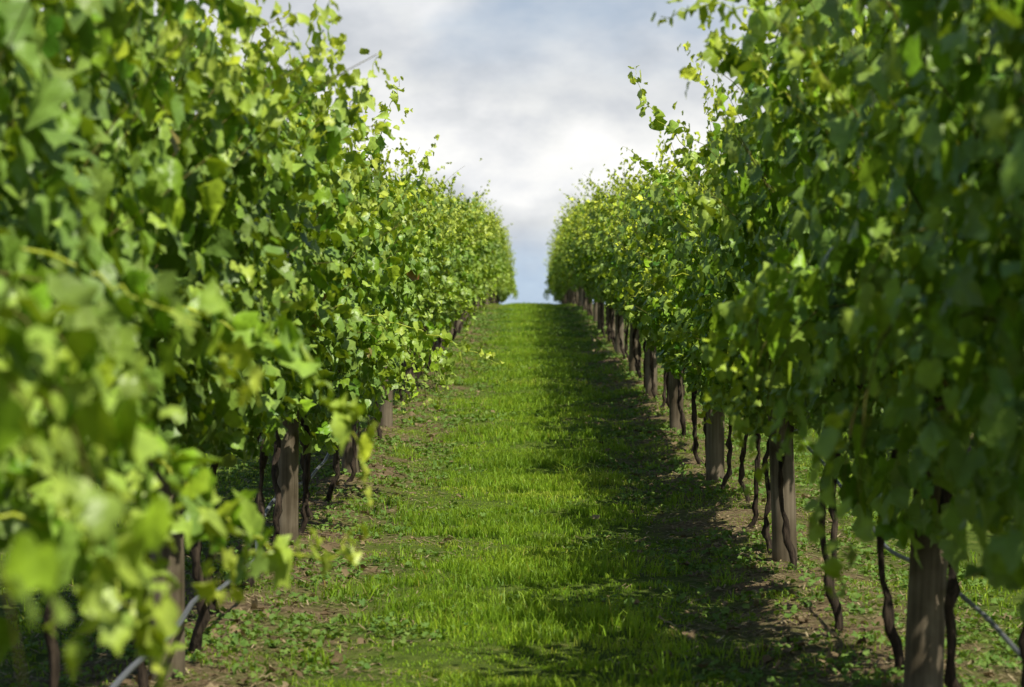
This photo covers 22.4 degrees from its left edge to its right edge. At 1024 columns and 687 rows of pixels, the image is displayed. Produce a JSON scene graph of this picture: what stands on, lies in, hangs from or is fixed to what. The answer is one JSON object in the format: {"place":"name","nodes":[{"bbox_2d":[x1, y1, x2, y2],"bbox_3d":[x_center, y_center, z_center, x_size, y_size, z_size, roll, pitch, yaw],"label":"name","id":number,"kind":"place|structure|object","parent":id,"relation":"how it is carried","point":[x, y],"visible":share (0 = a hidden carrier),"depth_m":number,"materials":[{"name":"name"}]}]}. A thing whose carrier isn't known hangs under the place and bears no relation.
{"place":"outdoors","nodes":[
{"label":"outdoors","id":0,"kind":"place"},
{"bbox_2d":[40,0,907,304],"label":"sky","id":1,"kind":"structure","parent":0,"point":[535,90],"materials":[{"name":"white"}]},
{"bbox_2d":[0,304,1023,686],"bbox_3d":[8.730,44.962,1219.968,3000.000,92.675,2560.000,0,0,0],"label":"ground","id":2,"kind":"structure","parent":0,"point":[664,530],"depth_m":12.45,"materials":[{"name":"brown soil"}]},
{"bbox_2d":[0,397,145,686],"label":"grape vine","id":3,"kind":"object","parent":2,"relation":"on","point":[30,564],"visible":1,"depth_m":3.16,"materials":[{"name":"green plant"}]},
{"bbox_2d":[0,75,185,686],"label":"grape vine","id":4,"kind":"object","parent":2,"relation":"on","point":[32,368],"visible":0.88,"depth_m":3.81,"materials":[{"name":"green plant"}]},
{"bbox_2d":[0,0,263,680],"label":"grape vine","id":5,"kind":"object","parent":2,"relation":"on","point":[28,50],"visible":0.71,"depth_m":5.05,"materials":[{"name":"green plant"}]},
{"bbox_2d":[148,420,184,681],"bbox_3d":[-1.264,0.363,9.461,0.142,2.225,0.138,0,0,-18],"label":"wooden post","id":6,"kind":"object","parent":2,"relation":"on","point":[175,568],"visible":0.11,"depth_m":9.40,"materials":[{"name":"brown wood"}]},
{"bbox_2d":[110,415,369,686],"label":"irrigation hose","id":7,"kind":"object","parent":6,"relation":"attached to","point":[126,672],"visible":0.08,"depth_m":9.22,"materials":[{"name":"plastic"}]},
{"bbox_2d":[0,0,376,686],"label":"grape vine","id":8,"kind":"object","parent":2,"relation":"on","point":[218,106],"visible":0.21,"depth_m":7.64,"materials":[{"name":"green plant"}]},
{"bbox_2d":[0,0,378,589],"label":"grape vine","id":9,"kind":"object","parent":2,"relation":"on","point":[138,202],"visible":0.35,"depth_m":6.37,"materials":[{"name":"green plant"}]},
{"bbox_2d":[50,2,351,686],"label":"grape vine","id":10,"kind":"object","parent":2,"relation":"on","point":[203,381],"visible":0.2,"depth_m":8.67,"materials":[{"name":"green plant"}]},
{"bbox_2d":[136,0,392,654],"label":"grape vine","id":11,"kind":"object","parent":2,"relation":"on","point":[313,157],"visible":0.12,"depth_m":9.91,"materials":[{"name":"green plant"}]},
{"bbox_2d":[275,408,298,544],"bbox_3d":[-1.244,0.245,14.362,0.144,2.225,0.143,0,0,21],"label":"wooden post","id":12,"kind":"object","parent":2,"relation":"on","point":[288,475],"visible":0.2,"depth_m":14.30,"materials":[{"name":"brown wood"}]},
{"bbox_2d":[185,124,417,616],"bbox_3d":[-1.234,-0.023,11.437,1.559,2.526,2.436,0,0,15],"label":"grape vine","id":13,"kind":"object","parent":2,"relation":"on","point":[322,205],"visible":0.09,"depth_m":11.07,"materials":[{"name":"green plant"}]},
{"bbox_2d":[253,137,428,534],"bbox_3d":[-1.241,-0.070,14.787,1.536,2.502,2.010,0,0,-2],"label":"grape vine","id":14,"kind":"object","parent":2,"relation":"on","point":[369,333],"visible":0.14,"depth_m":14.79,"materials":[{"name":"green plant"}]},
{"bbox_2d":[271,76,423,550],"bbox_3d":[-1.249,-0.133,13.784,1.416,2.632,1.942,0,0,17],"label":"grape vine","id":15,"kind":"object","parent":2,"relation":"on","point":[360,275],"visible":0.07,"depth_m":13.82,"materials":[{"name":"green plant"}]},
{"bbox_2d":[191,18,504,586],"bbox_3d":[-1.091,-0.157,12.419,1.665,2.784,1.771,0,0,18],"label":"grape vine","id":16,"kind":"object","parent":2,"relation":"on","point":[322,320],"visible":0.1,"depth_m":12.39,"materials":[{"name":"green plant"}]},
{"bbox_2d":[342,421,359,475],"bbox_3d":[-1.206,0.120,19.271,0.143,2.224,0.142,0,-1,-31],"label":"wooden post","id":17,"kind":"object","parent":2,"relation":"on","point":[347,454],"visible":0.1,"depth_m":19.21,"materials":[{"name":"brown wood"}]},
{"bbox_2d":[299,106,449,517],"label":"grape vine","id":18,"kind":"object","parent":2,"relation":"on","point":[372,395],"visible":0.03,"depth_m":16.43,"materials":[{"name":"green plant"}]},
{"bbox_2d":[299,108,456,502],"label":"grape vine","id":19,"kind":"object","parent":2,"relation":"on","point":[404,254],"visible":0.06,"depth_m":17.40,"materials":[{"name":"green plant"}]},
{"bbox_2d":[379,366,392,426],"bbox_3d":[-1.167,-0.086,24.166,0.138,2.225,0.142,0,-1,21],"label":"wooden post","id":20,"kind":"object","parent":2,"relation":"on","point":[386,408],"visible":0.09,"depth_m":24.10,"materials":[{"name":"brown wood"}]},
{"bbox_2d":[331,184,445,481],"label":"grape vine","id":21,"kind":"object","parent":2,"relation":"on","point":[410,299],"visible":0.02,"depth_m":18.72,"materials":[{"name":"green plant"}]},
{"bbox_2d":[363,179,437,463],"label":"grape vine","id":22,"kind":"object","parent":2,"relation":"on","point":[419,258],"visible":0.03,"depth_m":19.95,"materials":[{"name":"green plant"}]},
{"bbox_2d":[344,117,466,432],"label":"grape vine","id":23,"kind":"object","parent":2,"relation":"on","point":[433,230],"visible":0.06,"depth_m":23.45,"materials":[{"name":"green plant"}]},
{"bbox_2d":[403,347,414,393],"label":"wooden post","id":24,"kind":"object","parent":2,"relation":"on","point":[408,370],"visible":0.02,"depth_m":29.00,"materials":[{"name":"brown wood"}]},
{"bbox_2d":[375,182,453,317],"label":"grape vine","id":25,"kind":"object","parent":2,"relation":"on","point":[418,292],"visible":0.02,"depth_m":21.17,"materials":[{"name":"green plant"}]},
{"bbox_2d":[370,134,461,440],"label":"grape vine","id":26,"kind":"object","parent":2,"relation":"on","point":[432,254],"visible":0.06,"depth_m":22.42,"materials":[{"name":"green plant"}]},
{"bbox_2d":[354,144,481,396],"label":"grape vine","id":27,"kind":"object","parent":2,"relation":"on","point":[450,263],"visible":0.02,"depth_m":28.45,"materials":[{"name":"green plant"}]},
{"bbox_2d":[400,171,460,298],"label":"grape vine","id":28,"kind":"object","parent":2,"relation":"on","point":[436,257],"visible":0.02,"depth_m":24.65,"materials":[{"name":"green plant"}]},
{"bbox_2d":[399,201,461,401],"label":"grape vine","id":29,"kind":"object","parent":2,"relation":"on","point":[442,279],"visible":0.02,"depth_m":27.36,"materials":[{"name":"green plant"}]},
{"bbox_2d":[386,146,478,331],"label":"grape vine","id":30,"kind":"object","parent":2,"relation":"on","point":[439,263],"visible":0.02,"depth_m":26.05,"materials":[{"name":"green plant"}]},
{"bbox_2d":[391,166,477,341],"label":"grape vine","id":31,"kind":"object","parent":2,"relation":"on","point":[462,299],"visible":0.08,"depth_m":29.68,"materials":[{"name":"green plant"}]},
{"bbox_2d":[416,170,492,381],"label":"grape vine","id":32,"kind":"object","parent":2,"relation":"on","point":[460,254],"visible":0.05,"depth_m":30.86,"materials":[{"name":"green plant"}]},
{"bbox_2d":[419,203,491,373],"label":"grape vine","id":33,"kind":"object","parent":2,"relation":"on","point":[458,273],"visible":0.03,"depth_m":32.20,"materials":[{"name":"green plant"}]},
{"bbox_2d":[424,179,487,350],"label":"grape vine","id":34,"kind":"object","parent":2,"relation":"on","point":[469,220],"visible":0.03,"depth_m":35.65,"materials":[{"name":"green plant"}]},
{"bbox_2d":[417,172,498,340],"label":"grape vine","id":35,"kind":"object","parent":2,"relation":"on","point":[477,257],"visible":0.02,"depth_m":43.06,"materials":[{"name":"green plant"}]},
{"bbox_2d":[426,174,489,348],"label":"grape vine","id":36,"kind":"object","parent":2,"relation":"on","point":[458,312],"visible":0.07,"depth_m":38.13,"materials":[{"name":"green plant"}]},
{"bbox_2d":[424,179,494,368],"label":"grape vine","id":37,"kind":"object","parent":2,"relation":"on","point":[470,282],"visible":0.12,"depth_m":33.39,"materials":[{"name":"green plant"}]},
{"bbox_2d":[430,186,489,271],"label":"grape vine","id":38,"kind":"object","parent":2,"relation":"on","point":[485,268],"visible":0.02,"depth_m":40.42,"materials":[{"name":"green plant"}]},
{"bbox_2d":[437,185,496,332],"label":"grape vine","id":39,"kind":"object","parent":2,"relation":"on","point":[488,276],"visible":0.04,"depth_m":41.73,"materials":[{"name":"green plant"}]},
{"bbox_2d":[454,189,502,261],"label":"grape vine","id":40,"kind":"object","parent":2,"relation":"on","point":[488,236],"visible":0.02,"depth_m":45.82,"materials":[{"name":"green plant"}]},
{"bbox_2d":[460,180,496,321],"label":"grape vine","id":41,"kind":"object","parent":2,"relation":"on","point":[486,216],"visible":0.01,"depth_m":51.69,"materials":[{"name":"green plant"}]},
{"bbox_2d":[456,196,504,332],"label":"grape vine","id":42,"kind":"object","parent":2,"relation":"on","point":[486,251],"visible":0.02,"depth_m":47.00,"materials":[{"name":"green plant"}]},
{"bbox_2d":[474,211,496,300],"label":"grape vine","id":43,"kind":"object","parent":2,"relation":"on","point":[488,280],"depth_m":50.36,"materials":[{"name":"green plant"}]},
{"bbox_2d":[468,200,504,305],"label":"grape vine","id":44,"kind":"object","parent":2,"relation":"on","point":[491,266],"visible":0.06,"depth_m":55.27,"materials":[{"name":"green plant"}]},
{"bbox_2d":[468,207,509,313],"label":"grape vine","id":45,"kind":"object","parent":2,"relation":"on","point":[496,245],"visible":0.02,"depth_m":57.79,"materials":[{"name":"green plant"}]},
{"bbox_2d":[478,209,505,291],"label":"grape vine","id":46,"kind":"object","parent":2,"relation":"on","point":[492,258],"visible":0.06,"depth_m":56.50,"materials":[{"name":"green plant"}]},
{"bbox_2d":[495,253,515,298],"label":"grape vine","id":47,"kind":"object","parent":2,"relation":"on","point":[499,290],"visible":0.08,"depth_m":93.15,"materials":[{"name":"green plant"}]},
{"bbox_2d":[0,306,1021,686],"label":"weeds","id":48,"kind":"object","parent":2,"relation":"on","point":[652,494],"visible":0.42,"depth_m":13.38,"materials":[{"name":"green plant"}]},
{"bbox_2d":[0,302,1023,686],"bbox_3d":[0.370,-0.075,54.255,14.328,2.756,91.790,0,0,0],"label":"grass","id":49,"kind":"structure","parent":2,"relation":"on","point":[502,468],"depth_m":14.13,"materials":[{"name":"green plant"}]},
{"bbox_2d":[543,270,561,303],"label":"grape vine","id":50,"kind":"object","parent":2,"relation":"on","point":[548,292],"visible":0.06,"depth_m":107.43,"materials":[{"name":"green plant"}]},
{"bbox_2d":[544,269,562,297],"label":"grape vine","id":51,"kind":"object","parent":2,"relation":"on","point":[559,294],"visible":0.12,"depth_m":98.57,"materials":[{"name":"green plant"}]},
{"bbox_2d":[546,240,569,301],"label":"grape vine","id":52,"kind":"object","parent":2,"relation":"on","point":[561,284],"visible":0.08,"depth_m":82.92,"materials":[{"name":"green plant"}]},
{"bbox_2d":[122,328,995,686],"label":"fallen leaves","id":53,"kind":"object","parent":2,"relation":"on","point":[338,656],"visible":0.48,"depth_m":12.61,"materials":[{"name":"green plant"}]},
{"bbox_2d":[553,210,575,285],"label":"grape vine","id":54,"kind":"object","parent":2,"relation":"on","point":[559,258],"visible":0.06,"depth_m":68.20,"materials":[{"name":"green plant"}]},
{"bbox_2d":[554,237,577,291],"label":"grape vine","id":55,"kind":"object","parent":2,"relation":"on","point":[569,283],"visible":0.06,"depth_m":69.50,"materials":[{"name":"green plant"}]},
{"bbox_2d":[558,211,582,279],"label":"grape vine","id":56,"kind":"object","parent":2,"relation":"on","point":[569,238],"visible":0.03,"depth_m":51.13,"materials":[{"name":"green plant"}]},
{"bbox_2d":[556,236,586,310],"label":"grape vine","id":57,"kind":"object","parent":2,"relation":"on","point":[579,283],"visible":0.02,"depth_m":62.00,"materials":[{"name":"green plant"}]},
{"bbox_2d":[556,198,593,315],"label":"grape vine","id":58,"kind":"object","parent":2,"relation":"on","point":[574,268],"visible":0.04,"depth_m":57.24,"materials":[{"name":"green plant"}]},
{"bbox_2d":[578,286,582,305],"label":"wooden post","id":59,"kind":"object","parent":2,"relation":"on","point":[580,296],"visible":0.17,"depth_m":67.58,"materials":[{"name":"brown wood"}]},
{"bbox_2d":[560,196,606,338],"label":"grape vine","id":60,"kind":"object","parent":2,"relation":"on","point":[577,264],"visible":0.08,"depth_m":44.95,"materials":[{"name":"green plant"}]},
{"bbox_2d":[555,187,611,284],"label":"grape vine","id":61,"kind":"object","parent":2,"relation":"on","point":[567,196],"visible":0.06,"depth_m":48.76,"materials":[{"name":"green plant"}]},
{"bbox_2d":[559,169,608,333],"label":"grape vine","id":62,"kind":"object","parent":2,"relation":"on","point":[586,288],"visible":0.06,"depth_m":45.81,"materials":[{"name":"green plant"}]},
{"bbox_2d":[564,192,614,308],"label":"grape vine","id":63,"kind":"object","parent":2,"relation":"on","point":[588,259],"visible":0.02,"depth_m":38.63,"materials":[{"name":"green plant"}]},
{"bbox_2d":[561,183,619,342],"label":"grape vine","id":64,"kind":"object","parent":2,"relation":"on","point":[587,270],"visible":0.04,"depth_m":41.29,"materials":[{"name":"green plant"}]},
{"bbox_2d":[567,179,619,349],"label":"grape vine","id":65,"kind":"object","parent":2,"relation":"on","point":[589,279],"visible":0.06,"depth_m":40.19,"materials":[{"name":"green plant"}]},
{"bbox_2d":[593,299,596,321],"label":"wooden post","id":66,"kind":"object","parent":2,"relation":"on","point":[594,311],"visible":0.12,"depth_m":52.89,"materials":[{"name":"brown wood"}]},
{"bbox_2d":[567,178,630,255],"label":"grape vine","id":67,"kind":"object","parent":2,"relation":"on","point":[590,203],"visible":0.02,"depth_m":43.51,"materials":[{"name":"green plant"}]},
{"bbox_2d":[575,183,626,350],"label":"grape vine","id":68,"kind":"object","parent":2,"relation":"on","point":[609,301],"visible":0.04,"depth_m":37.60,"materials":[{"name":"green plant"}]},
{"bbox_2d":[597,301,604,329],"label":"wooden post","id":69,"kind":"object","parent":2,"relation":"on","point":[598,318],"visible":0.16,"depth_m":48.00,"materials":[{"name":"brown wood"}]},
{"bbox_2d":[559,180,644,340],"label":"grape vine","id":70,"kind":"object","parent":2,"relation":"on","point":[583,267],"visible":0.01,"depth_m":42.64,"materials":[{"name":"green plant"}]},
{"bbox_2d":[577,178,629,361],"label":"grape vine","id":71,"kind":"object","parent":2,"relation":"on","point":[589,251],"visible":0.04,"depth_m":35.28,"materials":[{"name":"green plant"}]},
{"bbox_2d":[568,162,643,380],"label":"grape vine","id":72,"kind":"object","parent":2,"relation":"on","point":[591,242],"visible":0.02,"depth_m":31.45,"materials":[{"name":"green plant"}]},
{"bbox_2d":[575,195,637,328],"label":"grape vine","id":73,"kind":"object","parent":2,"relation":"on","point":[603,255],"visible":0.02,"depth_m":30.04,"materials":[{"name":"green plant"}]},
{"bbox_2d":[607,305,614,339],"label":"wooden post","id":74,"kind":"object","parent":2,"relation":"on","point":[608,313],"visible":0.09,"depth_m":43.11,"materials":[{"name":"brown wood"}]},
{"bbox_2d":[578,169,650,375],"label":"grape vine","id":75,"kind":"object","parent":2,"relation":"on","point":[599,263],"visible":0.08,"depth_m":32.56,"materials":[{"name":"green plant"}]},
{"bbox_2d":[584,162,645,387],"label":"grape vine","id":76,"kind":"object","parent":2,"relation":"on","point":[601,233],"visible":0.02,"depth_m":29.03,"materials":[{"name":"green plant"}]},
{"bbox_2d":[571,156,660,358],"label":"grape vine","id":77,"kind":"object","parent":2,"relation":"on","point":[619,317],"visible":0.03,"depth_m":36.59,"materials":[{"name":"green plant"}]},
{"bbox_2d":[615,308,623,354],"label":"wooden post","id":78,"kind":"object","parent":2,"relation":"on","point":[617,343],"visible":0.22,"depth_m":38.18,"materials":[{"name":"brown wood"}]},
{"bbox_2d":[629,323,638,372],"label":"wooden post","id":79,"kind":"object","parent":2,"relation":"on","point":[632,361],"visible":0.17,"depth_m":33.29,"materials":[{"name":"brown wood"}]},
{"bbox_2d":[590,169,683,398],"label":"grape vine","id":80,"kind":"object","parent":2,"relation":"on","point":[613,262],"visible":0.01,"depth_m":27.77,"materials":[{"name":"green plant"}]},
{"bbox_2d":[594,204,685,405],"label":"grape vine","id":81,"kind":"object","parent":2,"relation":"on","point":[621,264],"visible":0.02,"depth_m":24.09,"materials":[{"name":"green plant"}]},
{"bbox_2d":[594,175,688,408],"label":"grape vine","id":82,"kind":"object","parent":2,"relation":"on","point":[637,321],"visible":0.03,"depth_m":26.61,"materials":[{"name":"green plant"}]},
{"bbox_2d":[595,144,698,406],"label":"grape vine","id":83,"kind":"object","parent":2,"relation":"on","point":[610,269],"visible":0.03,"depth_m":25.34,"materials":[{"name":"green plant"}]},
{"bbox_2d":[645,339,657,395],"bbox_3d":[1.529,-0.285,28.454,0.143,2.224,0.142,-1,-1,12],"label":"wooden post","id":84,"kind":"object","parent":2,"relation":"on","point":[648,384],"visible":0.2,"depth_m":28.39,"materials":[{"name":"brown wood"}]},
{"bbox_2d":[604,177,699,452],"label":"grape vine","id":85,"kind":"object","parent":2,"relation":"on","point":[631,256],"visible":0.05,"depth_m":21.75,"materials":[{"name":"green plant"}]},
{"bbox_2d":[601,131,707,436],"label":"grape vine","id":86,"kind":"object","parent":2,"relation":"on","point":[632,204],"visible":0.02,"depth_m":22.87,"materials":[{"name":"green plant"}]},
{"bbox_2d":[611,153,706,464],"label":"grape vine","id":87,"kind":"object","parent":2,"relation":"on","point":[693,403],"visible":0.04,"depth_m":20.41,"materials":[{"name":"green plant"}]},
{"bbox_2d":[601,93,722,467],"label":"grape vine","id":88,"kind":"object","parent":2,"relation":"on","point":[655,222],"visible":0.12,"depth_m":19.07,"materials":[{"name":"green plant"}]},
{"bbox_2d":[606,194,732,489],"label":"grape vine","id":89,"kind":"object","parent":2,"relation":"on","point":[675,368],"visible":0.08,"depth_m":17.96,"materials":[{"name":"green plant"}]},
{"bbox_2d":[669,370,682,430],"bbox_3d":[1.485,-0.073,23.546,0.141,2.224,0.143,-1,0,30],"label":"wooden post","id":90,"kind":"object","parent":2,"relation":"on","point":[674,417],"visible":0.13,"depth_m":23.49,"materials":[{"name":"brown wood"}]},
{"bbox_2d":[621,146,750,502],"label":"grape vine","id":91,"kind":"object","parent":2,"relation":"on","point":[683,315],"visible":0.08,"depth_m":16.96,"materials":[{"name":"green plant"}]},
{"bbox_2d":[633,130,767,528],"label":"grape vine","id":92,"kind":"object","parent":2,"relation":"on","point":[683,255],"visible":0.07,"depth_m":15.48,"materials":[{"name":"green plant"}]},
{"bbox_2d":[623,62,805,569],"bbox_3d":[1.360,-0.127,13.160,1.590,2.711,1.631,0,0,5],"label":"grape vine","id":93,"kind":"object","parent":2,"relation":"on","point":[710,155],"visible":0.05,"depth_m":12.94,"materials":[{"name":"green plant"}]},
{"bbox_2d":[706,409,724,482],"bbox_3d":[1.463,0.136,18.629,0.144,2.225,0.143,0,1,-15],"label":"wooden post","id":94,"kind":"object","parent":2,"relation":"on","point":[715,449],"visible":0.23,"depth_m":18.58,"materials":[{"name":"brown wood"}]},
{"bbox_2d":[628,65,806,554],"bbox_3d":[1.491,-0.146,14.225,1.383,2.729,1.874,0,0,25],"label":"grape vine","id":95,"kind":"object","parent":2,"relation":"on","point":[659,122],"visible":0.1,"depth_m":14.16,"materials":[{"name":"green plant"}]},
{"bbox_2d":[660,81,849,597],"bbox_3d":[1.456,-0.075,11.995,1.389,2.656,1.811,0,0,-2],"label":"grape vine","id":96,"kind":"object","parent":2,"relation":"on","point":[719,258],"visible":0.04,"depth_m":12.13,"materials":[{"name":"green plant"}]},
{"bbox_2d":[768,410,796,561],"bbox_3d":[1.423,0.289,13.725,0.142,2.225,0.138,-2,1,-16],"label":"wooden post","id":97,"kind":"object","parent":2,"relation":"on","point":[779,551],"visible":0.34,"depth_m":13.68,"materials":[{"name":"brown wood"}]},
{"bbox_2d":[669,6,976,631],"bbox_3d":[1.368,-0.221,10.708,1.324,3.002,1.945,0,0,17],"label":"grape vine","id":98,"kind":"object","parent":2,"relation":"on","point":[764,221],"visible":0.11,"depth_m":10.62,"materials":[{"name":"green plant"}]},
{"bbox_2d":[650,0,1022,686],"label":"grape vine","id":99,"kind":"object","parent":2,"relation":"on","point":[788,336],"visible":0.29,"depth_m":8.13,"materials":[{"name":"green plant"}]},
{"bbox_2d":[706,0,1002,669],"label":"grape vine","id":100,"kind":"object","parent":2,"relation":"on","point":[804,173],"visible":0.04,"depth_m":9.32,"materials":[{"name":"green plant"}]},
{"bbox_2d":[725,0,1023,686],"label":"grape vine","id":101,"kind":"object","parent":2,"relation":"on","point":[870,232],"visible":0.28,"depth_m":6.90,"materials":[{"name":"green plant"}]},
{"bbox_2d":[770,0,1023,622],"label":"grape vine","id":102,"kind":"object","parent":2,"relation":"on","point":[968,294],"visible":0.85,"depth_m":5.79,"materials":[{"name":"green plant"}]},
{"bbox_2d":[903,384,953,686],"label":"wooden post","id":103,"kind":"object","parent":2,"relation":"on","point":[924,640],"visible":0.26,"depth_m":8.78,"materials":[{"name":"brown wood"}]},
{"bbox_2d":[700,372,1020,657],"bbox_3d":[1.768,-0.534,46.890,0.039,2.949,85.804,0,0,0],"label":"irrigation hose","id":104,"kind":"object","parent":103,"relation":"attached to","point":[999,631],"visible":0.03,"depth_m":8.28,"materials":[{"name":"plastic"}]},
{"bbox_2d":[952,0,1023,447],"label":"grape vine","id":105,"kind":"object","parent":2,"relation":"on","point":[997,125],"visible":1,"depth_m":4.88,"materials":[{"name":"green plant"}]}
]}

